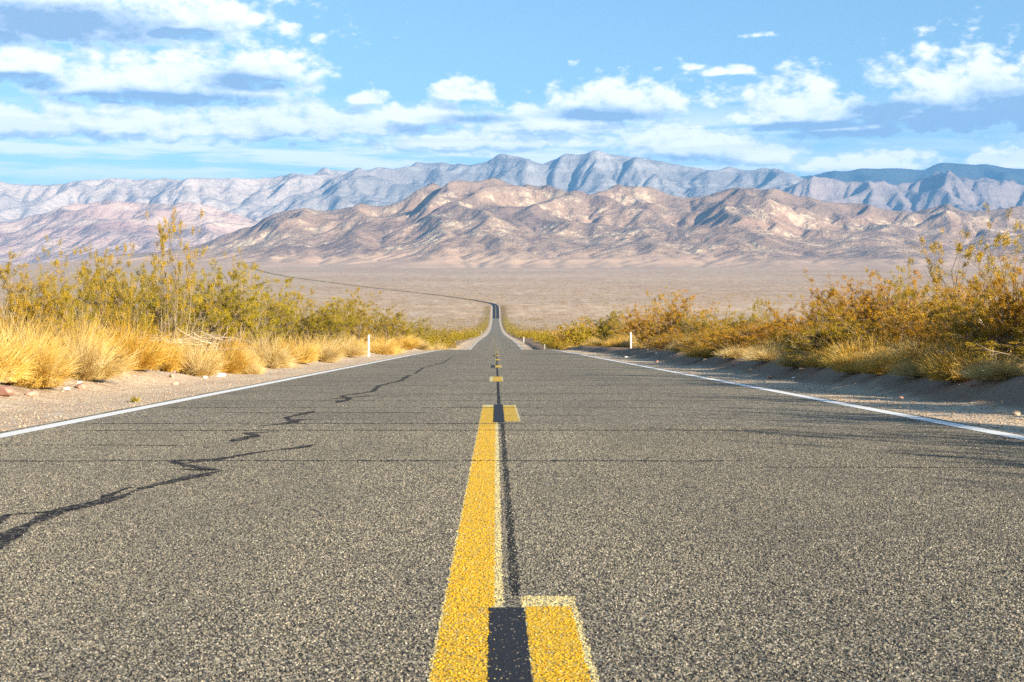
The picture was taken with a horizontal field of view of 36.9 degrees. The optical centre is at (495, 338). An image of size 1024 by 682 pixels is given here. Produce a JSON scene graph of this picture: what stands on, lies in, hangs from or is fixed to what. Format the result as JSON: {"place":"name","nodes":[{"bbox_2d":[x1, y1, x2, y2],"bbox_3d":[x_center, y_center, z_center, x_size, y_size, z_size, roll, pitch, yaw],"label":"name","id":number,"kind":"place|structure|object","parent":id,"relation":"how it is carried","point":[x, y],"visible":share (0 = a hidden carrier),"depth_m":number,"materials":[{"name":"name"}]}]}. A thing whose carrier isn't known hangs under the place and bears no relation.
{"place":"outdoors","nodes":[
{"label":"outdoors","id":0,"kind":"place"},
{"bbox_2d":[0,199,258,263],"bbox_3d":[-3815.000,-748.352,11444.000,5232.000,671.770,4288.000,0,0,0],"label":"hills","id":1,"kind":"structure","parent":0,"point":[106,224],"depth_m":10956.54,"materials":[{"name":"stone"}]},
{"bbox_2d":[0,150,803,221],"bbox_3d":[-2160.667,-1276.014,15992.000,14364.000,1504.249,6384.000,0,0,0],"label":"mountains","id":2,"kind":"structure","parent":0,"point":[327,189],"depth_m":16264.43,"materials":[{"name":"stone"}]},
{"bbox_2d":[0,268,1023,681],"bbox_3d":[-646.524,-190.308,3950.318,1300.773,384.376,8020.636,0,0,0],"label":"road","id":3,"kind":"structure","parent":0,"point":[472,372],"depth_m":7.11,"materials":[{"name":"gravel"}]},
{"bbox_2d":[0,358,450,548],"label":"tar seal","id":4,"kind":"object","parent":3,"relation":"on","point":[10,535],"visible":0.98,"depth_m":6.95,"materials":[{"name":"asphalt"}]},
{"bbox_2d":[0,329,490,437],"bbox_3d":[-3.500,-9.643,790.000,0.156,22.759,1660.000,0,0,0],"label":"edge line","id":5,"kind":"object","parent":3,"relation":"on","point":[88,418],"visible":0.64,"depth_m":15.28,"materials":[{"name":"white paint"}]},
{"bbox_2d":[427,405,503,681],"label":"line","id":6,"kind":"object","parent":3,"relation":"on","point":[490,416],"visible":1,"depth_m":4.34,"materials":[{"name":"yellow paint"}]},
{"bbox_2d":[496,354,520,596],"bbox_3d":[0.040,0.692,37.050,0.064,0.006,65.900,0,0,0],"label":"joint seal","id":7,"kind":"object","parent":3,"relation":"on","point":[507,496],"visible":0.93,"depth_m":6.05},
{"bbox_2d":[487,355,532,681],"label":"blackout line","id":8,"kind":"object","parent":3,"relation":"on","point":[499,417],"visible":0.97,"depth_m":3.45,"materials":[{"name":"paint"}]},
{"bbox_2d":[7,407,1023,467],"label":"crack seal","id":9,"kind":"object","parent":3,"relation":"on","point":[394,430],"visible":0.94,"depth_m":9.88,"materials":[{"name":"asphalt"}]},
{"bbox_2d":[493,340,592,681],"bbox_3d":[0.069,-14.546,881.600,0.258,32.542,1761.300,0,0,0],"label":"dashed line","id":10,"kind":"object","parent":3,"relation":"on","point":[511,411],"visible":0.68,"depth_m":3.47,"materials":[{"name":"yellow paint"}]},
{"bbox_2d":[489,351,598,681],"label":"faded dashes","id":11,"kind":"object","parent":3,"relation":"on","point":[559,602],"visible":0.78,"depth_m":3.97,"materials":[{"name":"paint"}]},
{"bbox_2d":[499,321,1023,439],"bbox_3d":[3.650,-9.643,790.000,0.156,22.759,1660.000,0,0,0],"label":"edge line","id":12,"kind":"object","parent":3,"relation":"on","point":[932,420],"visible":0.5,"depth_m":15.06,"materials":[{"name":"white paint"}]},
{"bbox_2d":[0,178,1023,270],"bbox_3d":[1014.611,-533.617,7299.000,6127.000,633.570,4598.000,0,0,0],"label":"hills","id":13,"kind":"structure","parent":0,"point":[493,223],"depth_m":7193.19,"materials":[{"name":"stone"}]},
{"bbox_2d":[0,264,1023,433],"bbox_3d":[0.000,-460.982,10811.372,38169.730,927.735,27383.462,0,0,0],"label":"ground","id":14,"kind":"structure","parent":0,"point":[954,393],"depth_m":1799.42,"materials":[{"name":"sand"}]},
{"bbox_2d":[0,317,44,382],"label":"dry grass clump","id":15,"kind":"object","parent":14,"relation":"on","point":[15,372],"visible":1,"depth_m":18.83,"materials":[{"name":"plant"}]},
{"bbox_2d":[0,292,67,369],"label":"dry grass clump","id":16,"kind":"object","parent":14,"relation":"on","point":[12,331],"visible":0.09,"depth_m":21.12,"materials":[{"name":"plant"}]},
{"bbox_2d":[0,298,84,388],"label":"dry grass clump","id":17,"kind":"object","parent":14,"relation":"on","point":[50,373],"visible":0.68,"depth_m":19.41,"materials":[{"name":"plant"}]},
{"bbox_2d":[0,253,94,358],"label":"creosote bush","id":18,"kind":"object","parent":14,"relation":"on","point":[19,304],"visible":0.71,"depth_m":23.08,"materials":[{"name":"green plant"}]},
{"bbox_2d":[0,233,105,340],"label":"creosote bush","id":19,"kind":"object","parent":14,"relation":"on","point":[61,279],"visible":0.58,"depth_m":24.02,"materials":[{"name":"green plant"}]},
{"bbox_2d":[12,263,112,348],"bbox_3d":[-7.526,-0.364,26.420,1.802,1.912,1.916,0,0,-24],"label":"creosote bush","id":20,"kind":"object","parent":14,"relation":"on","point":[77,316],"visible":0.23,"depth_m":26.35,"materials":[{"name":"green plant"}]},
{"bbox_2d":[24,290,123,363],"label":"dry grass clump","id":21,"kind":"object","parent":14,"relation":"on","point":[52,337],"visible":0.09,"depth_m":23.49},
{"bbox_2d":[43,305,146,380],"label":"dry grass clump","id":22,"kind":"object","parent":14,"relation":"on","point":[96,368],"visible":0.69,"depth_m":21.70,"materials":[{"name":"plant"}]},
{"bbox_2d":[57,241,134,347],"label":"creosote bush","id":23,"kind":"object","parent":14,"relation":"on","point":[104,284],"visible":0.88,"depth_m":26.53,"materials":[{"name":"green plant"}]},
{"bbox_2d":[43,238,165,344],"bbox_3d":[-7.288,-0.678,28.839,1.966,2.582,2.562,0,0,36],"label":"creosote bush","id":24,"kind":"object","parent":14,"relation":"on","point":[118,297],"visible":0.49,"depth_m":28.92,"materials":[{"name":"green plant"}]},
{"bbox_2d":[89,296,180,369],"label":"dry grass clump","id":25,"kind":"object","parent":14,"relation":"on","point":[148,356],"visible":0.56,"depth_m":24.41,"materials":[{"name":"plant"}]},
{"bbox_2d":[96,273,192,351],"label":"creosote bush","id":26,"kind":"object","parent":14,"relation":"on","point":[146,316],"visible":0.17,"depth_m":33.23,"materials":[{"name":"green plant"}]},
{"bbox_2d":[129,323,190,371],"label":"dry grass clump","id":27,"kind":"object","parent":14,"relation":"on","point":[172,365],"visible":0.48,"depth_m":27.33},
{"bbox_2d":[139,206,219,352],"bbox_3d":[-6.200,-1.018,29.899,1.482,3.183,1.888,0,0,-26],"label":"creosote bush","id":28,"kind":"object","parent":14,"relation":"on","point":[165,238],"visible":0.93,"depth_m":29.68,"materials":[{"name":"green plant"}]},
{"bbox_2d":[127,261,236,353],"bbox_3d":[-6.887,-0.523,33.280,2.503,2.343,2.202,0,0,-13],"label":"creosote bush","id":29,"kind":"object","parent":14,"relation":"on","point":[168,314],"visible":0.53,"depth_m":33.28,"materials":[{"name":"green plant"}]},
{"bbox_2d":[132,320,256,350],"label":"dead branches","id":30,"kind":"object","parent":14,"relation":"on","point":[209,338],"visible":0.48,"depth_m":31.06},
{"bbox_2d":[155,271,235,359],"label":"creosote bush","id":31,"kind":"object","parent":14,"relation":"on","point":[209,285],"visible":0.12,"depth_m":37.98,"materials":[{"name":"green plant"}]},
{"bbox_2d":[163,312,229,376],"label":"dry grass clump","id":32,"kind":"object","parent":14,"relation":"on","point":[196,365],"visible":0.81,"depth_m":27.74,"materials":[{"name":"plant"}]},
{"bbox_2d":[148,247,293,357],"bbox_3d":[-6.687,-0.842,37.633,3.683,2.908,3.170,0,0,-12],"label":"creosote bush","id":33,"kind":"object","parent":14,"relation":"on","point":[241,309],"visible":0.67,"depth_m":37.62,"materials":[{"name":"green plant"}]},
{"bbox_2d":[196,325,260,373],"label":"dry grass clump","id":34,"kind":"object","parent":14,"relation":"on","point":[233,364],"visible":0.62,"depth_m":30.91,"materials":[{"name":"plant"}]},
{"bbox_2d":[221,252,281,354],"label":"creosote bush","id":35,"kind":"object","parent":14,"relation":"on","point":[229,272],"visible":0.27,"depth_m":42.24,"materials":[{"name":"green plant"}]},
{"bbox_2d":[236,336,269,374],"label":"dry grass clump","id":36,"kind":"object","parent":14,"relation":"on","point":[258,370],"visible":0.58,"depth_m":31.13,"materials":[{"name":"plant"}]},
{"bbox_2d":[224,276,304,349],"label":"creosote bush","id":37,"kind":"object","parent":14,"relation":"on","point":[287,313],"visible":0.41,"depth_m":48.05,"materials":[{"name":"green plant"}]},
{"bbox_2d":[240,325,303,368],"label":"dry grass clump","id":38,"kind":"object","parent":14,"relation":"on","point":[274,358],"visible":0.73,"depth_m":35.61,"materials":[{"name":"plant"}]},
{"bbox_2d":[269,329,325,362],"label":"dry grass clump","id":39,"kind":"object","parent":14,"relation":"on","point":[306,356],"visible":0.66,"depth_m":42.52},
{"bbox_2d":[258,291,337,348],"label":"creosote bush","id":40,"kind":"object","parent":14,"relation":"on","point":[292,315],"visible":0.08,"depth_m":55.67,"materials":[{"name":"green plant"}]},
{"bbox_2d":[276,286,320,348],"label":"creosote bush","id":41,"kind":"object","parent":14,"relation":"on","point":[302,297],"visible":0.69,"depth_m":53.35,"materials":[{"name":"green plant"}]},
{"bbox_2d":[263,296,362,348],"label":"creosote bush","id":42,"kind":"object","parent":14,"relation":"on","point":[325,325],"visible":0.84,"depth_m":53.84,"materials":[{"name":"green plant"}]},
{"bbox_2d":[291,333,346,362],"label":"dry grass clump","id":43,"kind":"object","parent":14,"relation":"on","point":[332,354],"visible":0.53,"depth_m":46.28,"materials":[{"name":"plant"}]},
{"bbox_2d":[302,298,372,342],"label":"creosote bush","id":44,"kind":"object","parent":14,"relation":"on","point":[347,330],"visible":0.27,"depth_m":68.19,"materials":[{"name":"green plant"}]},
{"bbox_2d":[322,331,372,356],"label":"dry grass clump","id":45,"kind":"object","parent":14,"relation":"on","point":[351,352],"visible":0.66,"depth_m":55.74,"materials":[{"name":"plant"}]},
{"bbox_2d":[325,287,379,336],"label":"creosote bush","id":46,"kind":"object","parent":14,"relation":"on","point":[369,309],"visible":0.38,"depth_m":78.18,"materials":[{"name":"green plant"}]},
{"bbox_2d":[328,295,405,344],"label":"creosote bush","id":47,"kind":"object","parent":14,"relation":"on","point":[361,331],"visible":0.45,"depth_m":72.50,"materials":[{"name":"green plant"}]},
{"bbox_2d":[357,332,409,354],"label":"dry grass clump","id":48,"kind":"object","parent":14,"relation":"on","point":[385,349],"visible":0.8,"depth_m":70.33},
{"bbox_2d":[360,303,435,345],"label":"creosote bush","id":49,"kind":"object","parent":14,"relation":"on","point":[392,326],"visible":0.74,"depth_m":94.40,"materials":[{"name":"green plant"}]},
{"bbox_2d":[387,334,419,349],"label":"dry grass clump","id":50,"kind":"object","parent":14,"relation":"on","point":[410,345],"visible":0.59,"depth_m":88.71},
{"bbox_2d":[387,317,433,343],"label":"creosote bush","id":51,"kind":"object","parent":14,"relation":"on","point":[418,331],"visible":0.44,"depth_m":129.53,"materials":[{"name":"green plant"}]},
{"bbox_2d":[425,323,455,346],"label":"creosote bush","id":52,"kind":"object","parent":14,"relation":"on","point":[437,333],"visible":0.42,"depth_m":187.68,"materials":[{"name":"green plant"}]},
{"bbox_2d":[460,305,544,337],"bbox_3d":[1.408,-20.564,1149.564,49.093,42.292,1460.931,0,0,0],"label":"roadside scrub","id":53,"kind":"object","parent":14,"relation":"on","point":[511,330],"visible":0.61,"depth_m":1142.04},
{"bbox_2d":[0,268,1014,321],"bbox_3d":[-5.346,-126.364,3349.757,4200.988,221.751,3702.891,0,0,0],"label":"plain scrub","id":54,"kind":"object","parent":14,"relation":"on","point":[461,319],"visible":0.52,"depth_m":2395.58,"materials":[{"name":"plant"}]},
{"bbox_2d":[0,277,1021,349],"bbox_3d":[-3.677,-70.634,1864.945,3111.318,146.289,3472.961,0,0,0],"label":"plain scrub","id":55,"kind":"object","parent":14,"relation":"on","point":[544,329],"visible":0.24,"depth_m":1811.42,"materials":[{"name":"plant"}]},
{"bbox_2d":[557,324,595,344],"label":"creosote bush","id":56,"kind":"object","parent":14,"relation":"on","point":[572,336],"visible":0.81,"depth_m":121.64,"materials":[{"name":"green plant"}]},
{"bbox_2d":[582,304,648,344],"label":"creosote bush","id":57,"kind":"object","parent":14,"relation":"on","point":[606,328],"visible":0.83,"depth_m":101.00,"materials":[{"name":"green plant"}]},
{"bbox_2d":[607,312,643,341],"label":"creosote bush","id":58,"kind":"object","parent":14,"relation":"on","point":[621,330],"visible":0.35,"depth_m":93.85,"materials":[{"name":"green plant"}]},
{"bbox_2d":[614,304,668,342],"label":"creosote bush","id":59,"kind":"object","parent":14,"relation":"on","point":[638,326],"visible":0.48,"depth_m":80.29,"materials":[{"name":"yellow plant"}]},
{"bbox_2d":[628,324,665,345],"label":"creosote bush","id":60,"kind":"object","parent":14,"relation":"on","point":[650,335],"visible":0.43,"depth_m":64.29,"materials":[{"name":"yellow plant"}]},
{"bbox_2d":[632,334,678,350],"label":"creosote bush","id":61,"kind":"object","parent":14,"relation":"on","point":[655,344],"visible":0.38,"depth_m":55.47,"materials":[{"name":"yellow plant"}]},
{"bbox_2d":[639,332,691,349],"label":"creosote bush","id":62,"kind":"object","parent":14,"relation":"on","point":[668,340],"visible":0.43,"depth_m":53.80,"materials":[{"name":"yellow plant"}]},
{"bbox_2d":[644,287,688,336],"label":"creosote bush","id":63,"kind":"object","parent":14,"relation":"on","point":[654,302],"visible":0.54,"depth_m":66.97,"materials":[{"name":"yellow plant"}]},
{"bbox_2d":[640,289,712,342],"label":"creosote bush","id":64,"kind":"object","parent":14,"relation":"on","point":[672,325],"visible":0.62,"depth_m":62.34,"materials":[{"name":"yellow plant"}]},
{"bbox_2d":[666,330,702,351],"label":"dry grass clump","id":65,"kind":"object","parent":14,"relation":"on","point":[672,349],"visible":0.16,"depth_m":49.73,"materials":[{"name":"plant"}]},
{"bbox_2d":[666,327,731,350],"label":"creosote bush","id":66,"kind":"object","parent":14,"relation":"on","point":[690,344],"visible":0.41,"depth_m":44.37,"materials":[{"name":"yellow plant"}]},
{"bbox_2d":[679,343,722,357],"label":"dry grass clump","id":67,"kind":"object","parent":14,"relation":"on","point":[704,353],"visible":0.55,"depth_m":41.72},
{"bbox_2d":[672,310,738,339],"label":"creosote bush","id":68,"kind":"object","parent":14,"relation":"on","point":[691,330],"visible":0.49,"depth_m":56.65,"materials":[{"name":"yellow plant"}]},
{"bbox_2d":[697,295,743,330],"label":"creosote bush","id":69,"kind":"object","parent":14,"relation":"on","point":[719,316],"visible":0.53,"depth_m":52.12,"materials":[{"name":"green plant"}]},
{"bbox_2d":[711,340,755,357],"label":"dry grass clump","id":70,"kind":"object","parent":14,"relation":"on","point":[730,353],"visible":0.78,"depth_m":36.23,"materials":[{"name":"plant"}]},
{"bbox_2d":[689,324,783,349],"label":"creosote bush","id":71,"kind":"object","parent":14,"relation":"on","point":[715,342],"visible":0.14,"depth_m":39.64,"materials":[{"name":"yellow plant"}]},
{"bbox_2d":[714,306,767,332],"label":"creosote bush","id":72,"kind":"object","parent":14,"relation":"on","point":[733,324],"visible":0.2,"depth_m":49.28,"materials":[{"name":"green plant"}]},
{"bbox_2d":[745,294,780,327],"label":"creosote bush","id":73,"kind":"object","parent":14,"relation":"on","point":[763,313],"visible":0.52,"depth_m":47.34,"materials":[{"name":"yellow plant"}]},
{"bbox_2d":[699,319,829,351],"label":"creosote bush","id":74,"kind":"object","parent":14,"relation":"on","point":[760,334],"visible":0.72,"depth_m":36.64,"materials":[{"name":"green plant"}]},
{"bbox_2d":[738,337,791,360],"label":"dry grass clump","id":75,"kind":"object","parent":14,"relation":"on","point":[767,355],"visible":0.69,"depth_m":32.15,"materials":[{"name":"plant"}]},
{"bbox_2d":[752,329,824,352],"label":"creosote bush","id":76,"kind":"object","parent":14,"relation":"on","point":[784,337],"visible":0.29,"depth_m":32.66,"materials":[{"name":"yellow plant"}]},
{"bbox_2d":[770,340,817,367],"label":"dry grass clump","id":77,"kind":"object","parent":14,"relation":"on","point":[784,362],"visible":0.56,"depth_m":28.73,"materials":[{"name":"plant"}]},
{"bbox_2d":[762,300,848,341],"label":"creosote bush","id":78,"kind":"object","parent":14,"relation":"on","point":[786,323],"visible":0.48,"depth_m":38.93,"materials":[{"name":"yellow plant"}]},
{"bbox_2d":[768,294,847,334],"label":"creosote bush","id":79,"kind":"object","parent":14,"relation":"on","point":[804,306],"visible":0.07,"depth_m":43.36,"materials":[{"name":"yellow plant"}]},
{"bbox_2d":[738,311,896,360],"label":"creosote bush","id":80,"kind":"object","parent":14,"relation":"on","point":[820,335],"visible":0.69,"depth_m":27.74,"materials":[{"name":"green plant"}]},
{"bbox_2d":[788,287,865,332],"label":"creosote bush","id":81,"kind":"object","parent":14,"relation":"on","point":[821,314],"visible":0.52,"depth_m":38.39,"materials":[{"name":"yellow plant"}]},
{"bbox_2d":[799,339,862,367],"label":"dry grass clump","id":82,"kind":"object","parent":14,"relation":"on","point":[812,362],"visible":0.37,"depth_m":26.54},
{"bbox_2d":[805,279,878,334],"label":"creosote bush","id":83,"kind":"object","parent":14,"relation":"on","point":[841,298],"visible":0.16,"depth_m":38.87,"materials":[{"name":"yellow plant"}]},
{"bbox_2d":[815,341,891,372],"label":"dry grass clump","id":84,"kind":"object","parent":14,"relation":"on","point":[838,367],"visible":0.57,"depth_m":23.96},
{"bbox_2d":[810,328,903,363],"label":"dry grass clump","id":85,"kind":"object","parent":14,"relation":"on","point":[868,347],"visible":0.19,"depth_m":26.80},
{"bbox_2d":[802,268,923,349],"bbox_3d":[7.697,-0.473,31.278,2.312,1.998,2.579,0,0,44],"label":"creosote bush","id":86,"kind":"object","parent":14,"relation":"on","point":[854,306],"visible":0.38,"depth_m":31.23,"materials":[{"name":"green plant"}]},
{"bbox_2d":[834,279,926,351],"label":"creosote bush","id":87,"kind":"object","parent":14,"relation":"on","point":[880,305],"visible":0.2,"depth_m":30.57,"materials":[{"name":"yellow plant"}]},
{"bbox_2d":[844,343,924,374],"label":"dry grass clump","id":88,"kind":"object","parent":14,"relation":"on","point":[873,367],"visible":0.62,"depth_m":22.16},
{"bbox_2d":[862,334,937,362],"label":"dry grass clump","id":89,"kind":"object","parent":14,"relation":"on","point":[875,356],"visible":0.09,"depth_m":23.82,"materials":[{"name":"plant"}]},
{"bbox_2d":[836,301,965,357],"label":"creosote bush","id":90,"kind":"object","parent":14,"relation":"on","point":[908,331],"visible":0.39,"depth_m":24.63,"materials":[{"name":"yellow plant"}]},
{"bbox_2d":[865,256,939,350],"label":"creosote bush","id":91,"kind":"object","parent":14,"relation":"on","point":[900,297],"visible":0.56,"depth_m":28.16,"materials":[{"name":"yellow plant"}]},
{"bbox_2d":[880,352,947,376],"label":"dry grass clump","id":92,"kind":"object","parent":14,"relation":"on","point":[905,371],"visible":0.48,"depth_m":20.59,"materials":[{"name":"plant"}]},
{"bbox_2d":[880,317,980,365],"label":"dry grass clump","id":93,"kind":"object","parent":14,"relation":"on","point":[911,357],"visible":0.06,"depth_m":22.52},
{"bbox_2d":[895,274,994,325],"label":"creosote bush","id":94,"kind":"object","parent":14,"relation":"on","point":[902,304],"visible":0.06,"depth_m":26.63,"materials":[{"name":"yellow plant"}]},
{"bbox_2d":[896,228,1020,348],"bbox_3d":[7.057,-0.607,23.552,1.629,2.235,2.076,0,0,-45],"label":"creosote bush","id":95,"kind":"object","parent":14,"relation":"on","point":[957,249],"visible":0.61,"depth_m":23.30,"materials":[{"name":"yellow plant"}]},
{"bbox_2d":[905,271,1021,365],"bbox_3d":[6.841,-0.238,21.465,1.995,1.404,1.446,0,0,-29],"label":"creosote bush","id":96,"kind":"object","parent":14,"relation":"on","point":[953,305],"visible":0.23,"depth_m":21.41,"materials":[{"name":"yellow plant"}]},
{"bbox_2d":[913,329,1014,381],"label":"dry grass clump","id":97,"kind":"object","parent":14,"relation":"on","point":[941,371],"visible":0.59,"depth_m":18.83,"materials":[{"name":"plant"}]},
{"bbox_2d":[913,285,1023,369],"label":"creosote bush","id":98,"kind":"object","parent":14,"relation":"on","point":[973,328],"visible":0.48,"depth_m":19.70,"materials":[{"name":"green plant"}]},
{"bbox_2d":[942,247,1023,367],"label":"creosote bush","id":99,"kind":"object","parent":14,"relation":"on","point":[997,317],"visible":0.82,"depth_m":19.29,"materials":[{"name":"yellow plant"}]},
{"bbox_2d":[952,348,1023,379],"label":"dry grass clump","id":100,"kind":"object","parent":14,"relation":"on","point":[998,372],"visible":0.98,"depth_m":17.40,"materials":[{"name":"plant"}]},
{"bbox_2d":[958,201,1023,337],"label":"creosote bush","id":101,"kind":"object","parent":14,"relation":"on","point":[998,238],"visible":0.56,"depth_m":20.72,"materials":[{"name":"yellow plant"}]},
{"bbox_2d":[963,334,1023,366],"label":"creosote bush","id":102,"kind":"object","parent":14,"relation":"on","point":[989,343],"visible":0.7,"depth_m":18.27,"materials":[{"name":"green plant"}]},
{"bbox_2d":[963,274,1023,362],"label":"creosote bush","id":103,"kind":"object","parent":14,"relation":"on","point":[1017,331],"visible":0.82,"depth_m":18.24,"materials":[{"name":"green plant"}]},
{"bbox_2d":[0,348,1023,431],"bbox_3d":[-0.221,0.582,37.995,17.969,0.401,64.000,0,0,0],"label":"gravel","id":104,"kind":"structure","parent":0,"point":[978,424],"depth_m":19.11,"materials":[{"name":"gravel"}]},
{"bbox_2d":[0,0,1023,184],"label":"sky","id":105,"kind":"structure","parent":0,"point":[90,89],"materials":[{"name":"blue"}]},
{"bbox_2d":[785,170,1023,211],"bbox_3d":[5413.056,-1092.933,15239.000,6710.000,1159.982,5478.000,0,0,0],"label":"mountains","id":106,"kind":"structure","parent":0,"point":[936,188],"depth_m":15091.42,"materials":[{"name":"stone"}]},
{"bbox_2d":[801,163,1023,184],"bbox_3d":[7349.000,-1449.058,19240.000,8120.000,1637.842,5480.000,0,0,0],"label":"mountains","id":107,"kind":"structure","parent":0,"point":[896,176],"depth_m":19634.91,"materials":[{"name":"stone"}]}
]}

